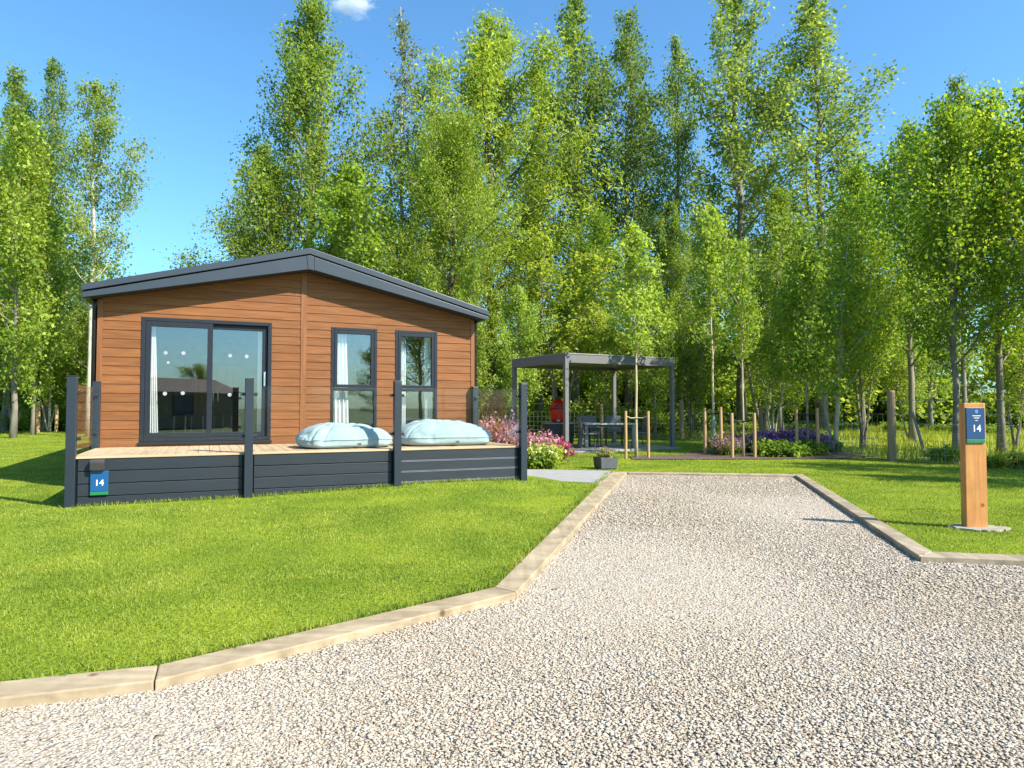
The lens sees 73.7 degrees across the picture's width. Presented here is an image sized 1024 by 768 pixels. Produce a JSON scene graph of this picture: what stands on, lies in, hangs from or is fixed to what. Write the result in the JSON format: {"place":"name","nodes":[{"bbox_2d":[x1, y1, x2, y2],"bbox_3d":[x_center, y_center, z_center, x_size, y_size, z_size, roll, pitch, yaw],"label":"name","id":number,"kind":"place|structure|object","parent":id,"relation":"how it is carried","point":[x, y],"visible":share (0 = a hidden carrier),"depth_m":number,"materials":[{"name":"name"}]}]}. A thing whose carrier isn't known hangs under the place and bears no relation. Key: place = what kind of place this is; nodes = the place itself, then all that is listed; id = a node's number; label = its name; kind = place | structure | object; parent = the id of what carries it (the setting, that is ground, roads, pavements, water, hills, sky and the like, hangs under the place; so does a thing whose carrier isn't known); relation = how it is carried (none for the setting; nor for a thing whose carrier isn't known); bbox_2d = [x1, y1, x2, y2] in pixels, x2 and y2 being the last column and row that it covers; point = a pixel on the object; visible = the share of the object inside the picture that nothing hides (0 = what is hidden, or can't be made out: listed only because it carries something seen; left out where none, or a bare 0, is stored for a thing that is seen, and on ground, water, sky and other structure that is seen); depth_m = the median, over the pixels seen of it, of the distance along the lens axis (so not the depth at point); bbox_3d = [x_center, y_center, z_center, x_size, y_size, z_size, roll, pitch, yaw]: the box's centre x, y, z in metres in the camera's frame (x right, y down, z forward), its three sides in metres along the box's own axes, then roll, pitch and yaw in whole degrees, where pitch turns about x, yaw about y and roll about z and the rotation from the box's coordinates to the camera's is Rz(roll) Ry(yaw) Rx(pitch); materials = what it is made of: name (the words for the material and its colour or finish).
{"place":"outdoors","nodes":[
{"label":"outdoors","id":0,"kind":"place"},
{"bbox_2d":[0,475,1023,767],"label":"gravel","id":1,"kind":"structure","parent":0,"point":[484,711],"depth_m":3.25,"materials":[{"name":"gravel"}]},
{"bbox_2d":[0,430,1023,681],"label":"lawn","id":2,"kind":"structure","parent":0,"point":[386,502],"depth_m":6.29,"materials":[{"name":"plant"}]},
{"bbox_2d":[0,321,73,421],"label":"maple tree","id":3,"kind":"object","parent":2,"relation":"on","point":[8,401],"visible":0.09,"depth_m":31.72,"materials":[{"name":"green plant"}]},
{"bbox_2d":[0,60,85,430],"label":"poplar tree","id":4,"kind":"object","parent":2,"relation":"on","point":[14,85],"visible":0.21,"depth_m":34.33,"materials":[{"name":"green plant"}]},
{"bbox_2d":[8,333,84,431],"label":"maple tree","id":5,"kind":"object","parent":2,"relation":"on","point":[50,406],"visible":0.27,"depth_m":32.33,"materials":[{"name":"green plant"}]},
{"bbox_2d":[0,56,108,431],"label":"poplar tree","id":6,"kind":"object","parent":2,"relation":"on","point":[53,70],"visible":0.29,"depth_m":33.29,"materials":[{"name":"green plant"}]},
{"bbox_2d":[0,193,131,407],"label":"broadleaf tree","id":7,"kind":"object","parent":2,"relation":"on","point":[109,273],"visible":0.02,"depth_m":39.53,"materials":[{"name":"green plant"}]},
{"bbox_2d":[48,323,87,431],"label":"maple tree","id":8,"kind":"object","parent":2,"relation":"on","point":[80,386],"visible":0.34,"depth_m":32.66,"materials":[{"name":"green plant"}]},
{"bbox_2d":[41,249,109,388],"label":"maple tree","id":9,"kind":"object","parent":2,"relation":"on","point":[83,322],"visible":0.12,"depth_m":30.68,"materials":[{"name":"green plant"}]},
{"bbox_2d":[153,137,339,270],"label":"broadleaf tree","id":10,"kind":"object","parent":2,"relation":"on","point":[266,163],"visible":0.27,"depth_m":28.92,"materials":[{"name":"green plant"}]},
{"bbox_2d":[81,248,488,452],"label":"holiday lodge","id":11,"kind":"structure","parent":2,"relation":"on","point":[300,309],"depth_m":11.94,"materials":[{"name":"wood"}]},
{"bbox_2d":[150,327,157,432],"bbox_3d":[-5.831,-0.067,11.134,0.144,2.030,0.060,1,-2,-24],"label":"curtain","id":12,"kind":"object","parent":11,"relation":"hanging from","point":[153,413],"visible":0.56,"depth_m":11.12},
{"bbox_2d":[172,391,204,432],"bbox_3d":[-6.239,0.590,13.173,0.420,0.920,0.420,-1,-2,31],"label":"dining chair","id":13,"kind":"object","parent":11,"relation":"on","point":[183,403],"visible":0.91,"depth_m":13.22,"materials":[{"name":"metal"}]},
{"bbox_2d":[137,317,271,444],"bbox_3d":[-5.044,-0.042,11.330,2.020,2.045,0.160,1,-2,-24],"label":"sliding door","id":14,"kind":"structure","parent":11,"relation":"in","point":[145,437],"depth_m":11.29,"materials":[{"name":"plastic"}]},
{"bbox_2d":[188,364,241,431],"bbox_3d":[-6.879,0.348,15.828,1.100,1.590,0.550,1,-2,-24],"label":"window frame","id":15,"kind":"object","parent":11,"relation":"on","point":[226,378],"visible":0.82,"depth_m":15.61,"materials":[{"name":"metal"}]},
{"bbox_2d":[212,392,241,431],"bbox_3d":[-5.764,0.613,13.825,0.420,0.920,0.420,0,-2,4],"label":"dining chair","id":16,"kind":"object","parent":11,"relation":"on","point":[232,402],"visible":0.89,"depth_m":14.00,"materials":[{"name":"metal"}]},
{"bbox_2d":[257,331,261,430],"bbox_3d":[-4.358,-0.043,11.796,0.074,2.030,0.060,1,-2,-24],"label":"curtain","id":17,"kind":"object","parent":11,"relation":"hanging from","point":[259,389],"visible":0.79,"depth_m":11.78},
{"bbox_2d":[333,334,348,423],"bbox_3d":[-3.096,-0.024,12.362,0.304,2.030,0.060,1,-2,-24],"label":"curtain","id":18,"kind":"object","parent":11,"relation":"hanging from","point":[340,406],"visible":0.49,"depth_m":12.36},
{"bbox_2d":[330,327,376,427],"bbox_3d":[-2.862,-0.055,12.333,0.826,1.910,0.120,1,-2,-24],"label":"window","id":19,"kind":"structure","parent":11,"relation":"in","point":[335,331],"depth_m":12.31,"materials":[{"name":"plastic"}]},
{"bbox_2d":[401,337,405,426],"bbox_3d":[-2.094,-0.005,12.905,0.174,2.030,0.060,1,-2,-24],"label":"curtain","id":20,"kind":"object","parent":11,"relation":"hanging from","point":[403,359],"visible":0.35,"depth_m":12.92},
{"bbox_2d":[395,330,436,419],"bbox_3d":[-1.809,-0.038,12.807,0.813,1.910,0.120,1,-2,-24],"label":"window","id":21,"kind":"structure","parent":11,"relation":"in","point":[398,333],"depth_m":12.81,"materials":[{"name":"plastic"}]},
{"bbox_2d":[424,338,431,418],"bbox_3d":[-1.601,0.000,13.034,0.154,2.030,0.060,1,-2,-24],"label":"curtain","id":22,"kind":"object","parent":11,"relation":"hanging from","point":[427,382],"visible":0.62,"depth_m":13.03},
{"bbox_2d":[64,375,527,507],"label":"deck","id":23,"kind":"structure","parent":2,"relation":"on","point":[248,468],"depth_m":9.71,"materials":[{"name":"wood"}]},
{"bbox_2d":[90,471,108,494],"bbox_3d":[-5.270,1.264,8.718,0.200,0.307,0.033,1,-2,-24],"label":"number plate","id":24,"kind":"object","parent":23,"relation":"attached to","point":[99,481],"visible":1,"depth_m":8.71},
{"bbox_2d":[295,422,392,448],"bbox_3d":[-2.670,0.802,10.854,1.454,0.390,1.123,1,-2,-27],"label":"bean bag","id":25,"kind":"object","parent":23,"relation":"on","point":[333,435],"visible":1,"depth_m":10.43,"materials":[{"name":"fabric"}]},
{"bbox_2d":[402,419,491,445],"bbox_3d":[-1.169,0.806,11.571,1.576,0.433,1.161,1,-2,-20],"label":"bean bag","id":26,"kind":"object","parent":23,"relation":"on","point":[428,432],"visible":0.92,"depth_m":11.09,"materials":[{"name":"fabric"}]},
{"bbox_2d":[221,0,423,267],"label":"broadleaf tree","id":27,"kind":"object","parent":2,"relation":"on","point":[301,95],"visible":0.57,"depth_m":30.20,"materials":[{"name":"green plant"}]},
{"bbox_2d":[325,101,531,373],"bbox_3d":[-2.870,-4.366,28.061,8.464,13.324,7.198,0,-2,12],"label":"willow tree","id":28,"kind":"object","parent":2,"relation":"on","point":[440,210],"visible":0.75,"depth_m":27.03,"materials":[{"name":"green plant"}]},
{"bbox_2d":[444,254,504,413],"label":"broadleaf tree","id":29,"kind":"object","parent":2,"relation":"on","point":[472,274],"visible":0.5,"depth_m":23.35,"materials":[{"name":"green plant"}]},
{"bbox_2d":[486,411,518,444],"bbox_3d":[-0.246,1.170,14.184,0.870,1.226,0.949,-1,-2,37],"label":"flowering shrub","id":30,"kind":"object","parent":2,"relation":"on","point":[498,432],"visible":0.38,"depth_m":14.06,"materials":[{"name":"pink plant"}]},
{"bbox_2d":[484,282,562,424],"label":"broadleaf tree","id":31,"kind":"object","parent":2,"relation":"on","point":[508,337],"visible":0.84,"depth_m":25.88,"materials":[{"name":"green plant"}]},
{"bbox_2d":[527,441,553,468],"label":"flowering shrub","id":32,"kind":"object","parent":2,"relation":"on","point":[532,459],"visible":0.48,"depth_m":13.73,"materials":[{"name":"green plant"}]},
{"bbox_2d":[535,441,566,468],"bbox_3d":[0.728,1.474,14.071,0.872,0.599,0.958,1,-2,-16],"label":"flowering shrub","id":33,"kind":"object","parent":2,"relation":"on","point":[557,452],"visible":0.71,"depth_m":13.93,"materials":[{"name":"green plant"}]},
{"bbox_2d":[593,457,617,469],"bbox_3d":[1.910,1.619,13.952,0.386,0.252,0.386,1,-2,-18],"label":"planter box","id":34,"kind":"object","parent":2,"relation":"on","point":[604,463],"visible":0.88,"depth_m":13.79,"materials":[{"name":"concrete"}]},
{"bbox_2d":[630,450,868,458],"bbox_3d":[6.050,1.873,18.471,6.300,0.009,4.150,0,-2,0],"label":"mulch bed","id":35,"kind":"object","parent":2,"relation":"on","point":[698,454],"visible":0.59,"depth_m":17.30,"materials":[{"name":"soil"}]},
{"bbox_2d":[607,216,676,456],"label":"young tree","id":36,"kind":"object","parent":35,"relation":"on","point":[627,305],"visible":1,"depth_m":17.07,"materials":[{"name":"green plant"}]},
{"bbox_2d":[677,202,741,452],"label":"young tree","id":37,"kind":"object","parent":35,"relation":"on","point":[710,226],"visible":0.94,"depth_m":18.67,"materials":[{"name":"green plant"}]},
{"bbox_2d":[711,435,750,454],"bbox_3d":[5.692,1.613,17.963,0.928,0.599,1.105,0,-2,3],"label":"ground plant","id":38,"kind":"object","parent":35,"relation":"on","point":[724,443],"visible":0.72,"depth_m":17.82,"materials":[{"name":"pink plant"}]},
{"bbox_2d":[709,237,763,456],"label":"young tree","id":39,"kind":"object","parent":35,"relation":"on","point":[745,326],"visible":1,"depth_m":17.31,"materials":[{"name":"green plant"}]},
{"bbox_2d":[749,436,787,456],"bbox_3d":[6.604,1.610,17.460,1.097,0.589,1.100,2,-3,-45],"label":"ground plant","id":40,"kind":"object","parent":35,"relation":"on","point":[762,450],"visible":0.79,"depth_m":17.24,"materials":[{"name":"green plant"}]},
{"bbox_2d":[766,437,803,456],"bbox_3d":[6.871,1.620,17.393,1.074,0.560,1.077,-2,-3,38],"label":"ground plant","id":41,"kind":"object","parent":35,"relation":"on","point":[788,449],"visible":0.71,"depth_m":17.11,"materials":[{"name":"green plant"}]},
{"bbox_2d":[768,426,805,442],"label":"lavender plant","id":42,"kind":"object","parent":35,"relation":"on","point":[786,434],"visible":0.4,"depth_m":18.57,"materials":[{"name":"purple plant"}]},
{"bbox_2d":[762,227,848,444],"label":"young tree","id":43,"kind":"object","parent":35,"relation":"on","point":[804,361],"visible":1,"depth_m":18.02,"materials":[{"name":"green plant"}]},
{"bbox_2d":[948,523,1010,531],"bbox_3d":[4.830,1.512,7.065,0.574,0.072,0.424,0,-2,0],"label":"concrete footing","id":44,"kind":"object","parent":2,"relation":"on","point":[956,526],"visible":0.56,"depth_m":6.96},
{"bbox_2d":[959,403,987,526],"bbox_3d":[4.801,0.873,7.095,0.228,1.350,0.102,0,-2,-3],"label":"sign post","id":45,"kind":"object","parent":44,"relation":"on","point":[973,467],"visible":0.92,"depth_m":7.06,"materials":[{"name":"wood"}]},
{"bbox_2d":[986,452,1012,468],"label":"bramble bush","id":46,"kind":"object","parent":2,"relation":"on","point":[997,461],"visible":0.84,"depth_m":14.03,"materials":[{"name":"green plant"}]},
{"bbox_2d":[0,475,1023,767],"bbox_3d":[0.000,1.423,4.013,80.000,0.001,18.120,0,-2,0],"label":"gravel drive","id":47,"kind":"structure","parent":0,"point":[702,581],"depth_m":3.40,"materials":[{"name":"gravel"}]},
{"bbox_2d":[0,665,156,708],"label":"edging board","id":48,"kind":"object","parent":47,"relation":"on","point":[42,690],"visible":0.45,"depth_m":3.05,"materials":[{"name":"wood"}]},
{"bbox_2d":[155,587,515,690],"bbox_3d":[-0.863,1.449,3.909,2.210,0.156,0.204,2,-3,-42],"label":"edging board","id":49,"kind":"object","parent":47,"relation":"on","point":[179,672],"visible":0.51,"depth_m":3.68,"materials":[{"name":"wood"}]},
{"bbox_2d":[496,471,626,598],"bbox_3d":[1.045,1.624,8.908,0.290,0.156,8.896,0,-2,14],"label":"edging board","id":50,"kind":"object","parent":47,"relation":"on","point":[519,578],"visible":0.62,"depth_m":6.38,"materials":[{"name":"wood"}]},
{"bbox_2d":[616,471,797,477],"bbox_3d":[3.691,1.766,12.908,3.452,0.152,0.260,0,-2,9],"label":"edging board","id":51,"kind":"object","parent":47,"relation":"on","point":[714,474],"visible":0.32,"depth_m":12.88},
{"bbox_2d":[795,474,931,561],"bbox_3d":[4.405,1.631,9.204,0.167,0.162,7.363,-1,-2,15],"label":"edging board","id":52,"kind":"object","parent":47,"relation":"on","point":[909,546],"visible":0.56,"depth_m":7.33,"materials":[{"name":"wood"}]},
{"bbox_2d":[920,552,1023,565],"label":"edging board","id":53,"kind":"object","parent":47,"relation":"on","point":[978,558],"visible":0.49,"depth_m":5.62,"materials":[{"name":"wood"}]},
{"bbox_2d":[0,0,1023,394],"label":"sky","id":54,"kind":"structure","parent":0,"point":[190,68],"materials":[{"name":"blue"}]},
{"bbox_2d":[527,469,610,484],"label":"path","id":55,"kind":"structure","parent":0,"point":[587,476],"depth_m":12.35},
{"bbox_2d":[570,442,681,452],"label":"patio","id":56,"kind":"structure","parent":0,"point":[614,446],"depth_m":20.63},
{"bbox_2d":[542,422,590,446],"bbox_3d":[1.721,1.580,21.452,1.440,0.740,0.732,0,-2,-6],"label":"barbecue table","id":57,"kind":"object","parent":56,"relation":"on","point":[556,428],"visible":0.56,"depth_m":21.09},
{"bbox_2d":[549,396,562,422],"bbox_3d":[1.440,0.796,21.393,0.534,0.822,0.618,0,-2,0],"label":"kamado barbecue","id":58,"kind":"object","parent":57,"relation":"on","point":[556,410],"visible":0.88,"depth_m":21.23,"materials":[{"name":"ceramic"}]},
{"bbox_2d":[511,353,674,446],"bbox_3d":[2.498,0.625,21.213,4.100,2.832,3.000,1,-2,-30],"label":"pergola","id":59,"kind":"object","parent":56,"relation":"on","point":[567,362],"visible":0.84,"depth_m":20.82,"materials":[{"name":"metal"}]},
{"bbox_2d":[579,423,634,448],"bbox_3d":[2.860,1.552,20.658,1.560,0.740,0.900,0,-2,-8],"label":"patio table","id":60,"kind":"object","parent":56,"relation":"on","point":[632,425],"visible":0.54,"depth_m":20.27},
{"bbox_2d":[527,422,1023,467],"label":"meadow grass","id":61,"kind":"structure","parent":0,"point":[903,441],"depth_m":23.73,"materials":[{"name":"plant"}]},
{"bbox_2d":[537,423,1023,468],"bbox_3d":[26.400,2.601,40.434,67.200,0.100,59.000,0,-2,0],"label":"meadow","id":62,"kind":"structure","parent":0,"point":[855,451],"depth_m":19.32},
{"bbox_2d":[365,7,428,284],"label":"poplar tree","id":63,"kind":"object","parent":62,"relation":"on","point":[403,85],"visible":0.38,"depth_m":35.29,"materials":[{"name":"green plant"}]},
{"bbox_2d":[371,51,484,304],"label":"poplar tree","id":64,"kind":"object","parent":62,"relation":"on","point":[423,93],"visible":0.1,"depth_m":36.40,"materials":[{"name":"green plant"}]},
{"bbox_2d":[363,2,638,418],"bbox_3d":[-1.026,-7.548,32.505,10.896,20.095,13.056,1,-2,-31],"label":"willow tree","id":65,"kind":"object","parent":62,"relation":"on","point":[488,101],"visible":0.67,"depth_m":31.29,"materials":[{"name":"green plant"}]},
{"bbox_2d":[483,64,590,413],"bbox_3d":[1.858,-8.022,39.330,7.456,21.508,7.717,-2,-3,43],"label":"poplar tree","id":66,"kind":"object","parent":62,"relation":"on","point":[540,403],"visible":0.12,"depth_m":38.93,"materials":[{"name":"green plant"}]},
{"bbox_2d":[510,234,627,404],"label":"maple tree","id":67,"kind":"object","parent":62,"relation":"on","point":[561,304],"visible":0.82,"depth_m":28.52,"materials":[{"name":"green plant"}]},
{"bbox_2d":[542,395,595,436],"bbox_3d":[2.413,1.417,29.637,2.429,1.900,2.429,-2,-3,42],"label":"bramble bush","id":68,"kind":"object","parent":62,"relation":"on","point":[573,415],"visible":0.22,"depth_m":29.36,"materials":[{"name":"green plant"}]},
{"bbox_2d":[508,0,683,406],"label":"poplar tree","id":69,"kind":"object","parent":62,"relation":"on","point":[574,16],"visible":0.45,"depth_m":35.63,"materials":[{"name":"green plant"}]},
{"bbox_2d":[535,205,663,419],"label":"maple tree","id":70,"kind":"object","parent":62,"relation":"on","point":[601,237],"visible":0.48,"depth_m":29.82,"materials":[{"name":"green plant"}]},
{"bbox_2d":[581,308,632,436],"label":"broadleaf tree","id":71,"kind":"object","parent":62,"relation":"on","point":[608,344],"visible":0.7,"depth_m":27.94,"materials":[{"name":"green plant"}]},
{"bbox_2d":[559,5,699,410],"bbox_3d":[6.133,-8.612,35.767,7.160,22.407,8.148,0,-2,10],"label":"poplar tree","id":72,"kind":"object","parent":62,"relation":"on","point":[625,46],"visible":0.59,"depth_m":34.55,"materials":[{"name":"green plant"}]},
{"bbox_2d":[605,278,683,438],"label":"broadleaf tree","id":73,"kind":"object","parent":62,"relation":"on","point":[662,384],"visible":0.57,"depth_m":26.90,"materials":[{"name":"green plant"}]},
{"bbox_2d":[650,412,684,433],"bbox_3d":[6.852,1.724,30.695,2.090,1.224,2.090,0,-2,-10],"label":"bramble bush","id":74,"kind":"object","parent":62,"relation":"on","point":[661,426],"visible":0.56,"depth_m":30.35,"materials":[{"name":"green plant"}]},
{"bbox_2d":[629,197,730,410],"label":"broadleaf tree","id":75,"kind":"object","parent":62,"relation":"on","point":[676,279],"visible":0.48,"depth_m":30.77,"materials":[{"name":"green plant"}]},
{"bbox_2d":[630,33,733,402],"bbox_3d":[9.275,-8.484,37.148,7.131,22.085,6.891,0,-2,4],"label":"poplar tree","id":76,"kind":"object","parent":62,"relation":"on","point":[682,136],"visible":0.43,"depth_m":37.11,"materials":[{"name":"green plant"}]},
{"bbox_2d":[649,318,722,437],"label":"maple tree","id":77,"kind":"object","parent":62,"relation":"on","point":[689,362],"visible":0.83,"depth_m":27.30,"materials":[{"name":"green plant"}]},
{"bbox_2d":[665,402,717,432],"bbox_3d":[8.171,1.553,31.144,2.723,1.567,2.723,1,-2,-25],"label":"bramble bush","id":78,"kind":"object","parent":62,"relation":"on","point":[697,416],"visible":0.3,"depth_m":30.42,"materials":[{"name":"green plant"}]},
{"bbox_2d":[641,0,847,428],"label":"poplar tree","id":79,"kind":"object","parent":62,"relation":"on","point":[736,144],"visible":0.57,"depth_m":32.86,"materials":[{"name":"green plant"}]},
{"bbox_2d":[676,207,817,431],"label":"maple tree","id":80,"kind":"object","parent":62,"relation":"on","point":[764,275],"visible":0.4,"depth_m":26.82,"materials":[{"name":"green plant"}]},
{"bbox_2d":[478,390,1023,466],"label":"wire fence","id":81,"kind":"object","parent":62,"relation":"on","point":[891,423],"visible":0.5,"depth_m":17.16,"materials":[{"name":"metal"}]},
{"bbox_2d":[730,323,805,431],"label":"maple tree","id":82,"kind":"object","parent":62,"relation":"on","point":[759,357],"visible":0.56,"depth_m":25.27,"materials":[{"name":"green plant"}]},
{"bbox_2d":[763,297,795,427],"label":"young tree","id":83,"kind":"object","parent":62,"relation":"on","point":[773,365],"visible":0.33,"depth_m":21.52,"materials":[{"name":"green plant"}]},
{"bbox_2d":[720,183,839,430],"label":"broadleaf tree","id":84,"kind":"object","parent":62,"relation":"on","point":[776,203],"visible":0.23,"depth_m":30.00,"materials":[{"name":"green plant"}]},
{"bbox_2d":[687,0,928,429],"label":"poplar tree","id":85,"kind":"object","parent":62,"relation":"on","point":[811,20],"visible":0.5,"depth_m":32.92,"materials":[{"name":"green plant"}]},
{"bbox_2d":[756,224,903,440],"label":"maple tree","id":86,"kind":"object","parent":62,"relation":"on","point":[841,288],"visible":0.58,"depth_m":19.32,"materials":[{"name":"green plant"}]},
{"bbox_2d":[777,155,924,447],"bbox_3d":[10.741,-2.423,21.638,4.615,9.014,5.088,0,-2,7],"label":"maple tree","id":87,"kind":"object","parent":62,"relation":"on","point":[856,175],"visible":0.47,"depth_m":20.89,"materials":[{"name":"green plant"}]},
{"bbox_2d":[827,254,917,447],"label":"maple tree","id":88,"kind":"object","parent":62,"relation":"on","point":[858,392],"visible":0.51,"depth_m":20.29,"materials":[{"name":"green plant"}]},
{"bbox_2d":[805,112,985,443],"bbox_3d":[13.499,-3.550,23.472,5.178,11.408,4.894,1,-2,-30],"label":"maple tree","id":89,"kind":"object","parent":62,"relation":"on","point":[907,137],"visible":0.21,"depth_m":22.98,"materials":[{"name":"green plant"}]},
{"bbox_2d":[871,326,939,438],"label":"maple tree","id":90,"kind":"object","parent":62,"relation":"on","point":[903,380],"visible":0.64,"depth_m":24.96,"materials":[{"name":"green plant"}]},
{"bbox_2d":[871,210,970,431],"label":"broadleaf tree","id":91,"kind":"object","parent":62,"relation":"on","point":[930,406],"visible":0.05,"depth_m":30.86,"materials":[{"name":"green plant"}]},
{"bbox_2d":[833,91,1023,451],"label":"maple tree","id":92,"kind":"object","parent":62,"relation":"on","point":[944,155],"visible":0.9,"depth_m":16.94,"materials":[{"name":"green plant"}]},
{"bbox_2d":[920,444,959,461],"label":"bramble bush","id":93,"kind":"object","parent":62,"relation":"on","point":[948,451],"visible":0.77,"depth_m":15.74,"materials":[{"name":"green plant"}]},
{"bbox_2d":[891,78,1023,452],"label":"maple tree","id":94,"kind":"object","parent":62,"relation":"on","point":[997,106],"visible":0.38,"depth_m":17.46,"materials":[{"name":"green plant"}]},
{"bbox_2d":[918,70,1008,402],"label":"poplar tree","id":95,"kind":"object","parent":62,"relation":"on","point":[962,365],"visible":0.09,"depth_m":29.03,"materials":[{"name":"green plant"}]},
{"bbox_2d":[955,80,1023,358],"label":"maple tree","id":96,"kind":"object","parent":62,"relation":"on","point":[1017,174],"visible":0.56,"depth_m":16.56,"materials":[{"name":"green plant"}]},
{"bbox_2d":[960,323,1023,451],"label":"maple tree","id":97,"kind":"object","parent":62,"relation":"on","point":[1008,380],"visible":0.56,"depth_m":18.49,"materials":[{"name":"green plant"}]},
{"bbox_3d":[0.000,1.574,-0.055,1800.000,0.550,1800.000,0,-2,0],"label":"ground","id":98,"kind":"structure","parent":0,"visible":0},
{"bbox_2d":[0,102,72,437],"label":"broadleaf tree","id":99,"kind":"object","parent":98,"relation":"on","point":[21,166],"visible":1,"depth_m":26.93,"materials":[{"name":"green plant"}]},
{"bbox_2d":[0,187,104,434],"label":"broadleaf tree","id":100,"kind":"object","parent":98,"relation":"on","point":[35,392],"visible":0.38,"depth_m":29.98,"materials":[{"name":"green plant"}]},
{"bbox_2d":[46,72,164,436],"bbox_3d":[-16.977,-5.349,28.485,4.329,15.234,3.606,1,-2,-26],"label":"birch tree","id":101,"kind":"object","parent":98,"relation":"on","point":[106,133],"visible":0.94,"depth_m":28.21,"materials":[{"name":"green plant"}]},
{"bbox_2d":[279,160,430,284],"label":"broadleaf tree","id":102,"kind":"object","parent":98,"relation":"on","point":[353,189],"visible":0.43,"depth_m":26.52,"materials":[{"name":"green plant"}]},
{"bbox_2d":[0,298,1023,427],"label":"woodland","id":103,"kind":"object","parent":98,"relation":"on","point":[724,394],"visible":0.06,"depth_m":39.80,"materials":[{"name":"green plant"}]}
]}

